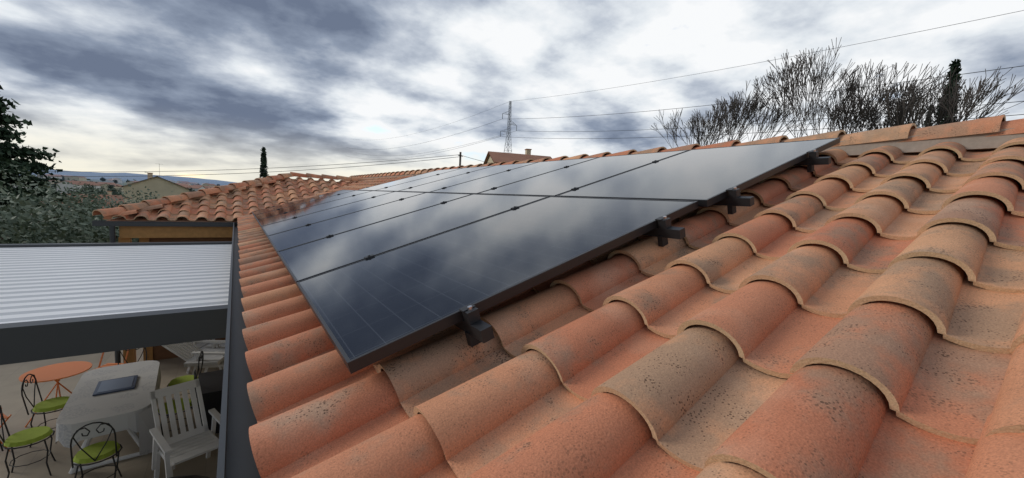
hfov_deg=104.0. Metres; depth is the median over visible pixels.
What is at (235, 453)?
gutters
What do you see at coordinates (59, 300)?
pergola
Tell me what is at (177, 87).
sky
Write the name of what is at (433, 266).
solar panels
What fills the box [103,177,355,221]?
wing roof tiles
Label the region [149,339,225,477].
plastic chairs
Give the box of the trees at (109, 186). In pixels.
[13,175,219,201]
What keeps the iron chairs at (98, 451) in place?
on the terrace
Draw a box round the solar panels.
[252,138,839,373]
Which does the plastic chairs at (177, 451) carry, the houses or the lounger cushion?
the lounger cushion
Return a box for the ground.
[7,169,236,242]
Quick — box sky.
[0,0,1023,182]
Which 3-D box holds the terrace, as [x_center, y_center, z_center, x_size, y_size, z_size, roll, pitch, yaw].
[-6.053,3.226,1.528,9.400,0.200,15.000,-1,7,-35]
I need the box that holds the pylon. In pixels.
[500,101,516,152]
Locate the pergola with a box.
[0,241,231,364]
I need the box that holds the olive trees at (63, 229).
[0,153,171,243]
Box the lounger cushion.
[184,344,224,366]
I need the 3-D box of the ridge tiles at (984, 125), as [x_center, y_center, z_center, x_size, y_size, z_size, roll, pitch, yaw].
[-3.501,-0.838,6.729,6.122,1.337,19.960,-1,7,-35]
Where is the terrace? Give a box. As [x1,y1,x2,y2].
[0,348,219,477]
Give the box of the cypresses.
[259,59,961,177]
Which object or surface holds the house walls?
on the terrace
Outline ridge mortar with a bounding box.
[362,128,1023,177]
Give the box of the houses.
[14,149,551,239]
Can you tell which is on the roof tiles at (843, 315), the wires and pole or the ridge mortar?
the ridge mortar
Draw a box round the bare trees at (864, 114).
[651,37,1023,147]
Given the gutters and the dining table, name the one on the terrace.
the dining table
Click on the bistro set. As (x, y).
(57, 372)
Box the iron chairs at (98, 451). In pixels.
[0,347,203,477]
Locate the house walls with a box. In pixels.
[118,226,232,362]
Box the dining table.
[55,360,160,473]
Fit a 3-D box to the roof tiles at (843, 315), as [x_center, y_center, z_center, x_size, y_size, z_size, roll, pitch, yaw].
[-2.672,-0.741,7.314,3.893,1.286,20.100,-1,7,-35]
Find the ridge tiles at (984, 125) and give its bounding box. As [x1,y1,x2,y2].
[92,115,1023,216]
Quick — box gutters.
[92,220,260,477]
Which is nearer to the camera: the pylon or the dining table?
the dining table
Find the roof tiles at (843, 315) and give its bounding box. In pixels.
[237,137,1023,477]
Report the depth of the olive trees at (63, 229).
12.38 m
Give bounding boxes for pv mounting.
[272,149,830,346]
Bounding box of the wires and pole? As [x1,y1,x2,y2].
[49,10,1023,176]
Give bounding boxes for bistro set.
[0,351,128,450]
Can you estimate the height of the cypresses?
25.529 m
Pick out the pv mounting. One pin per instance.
(475, 327)
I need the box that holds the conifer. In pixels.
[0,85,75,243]
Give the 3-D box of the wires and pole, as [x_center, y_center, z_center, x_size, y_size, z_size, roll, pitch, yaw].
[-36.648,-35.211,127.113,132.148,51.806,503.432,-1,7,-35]
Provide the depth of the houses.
73.79 m

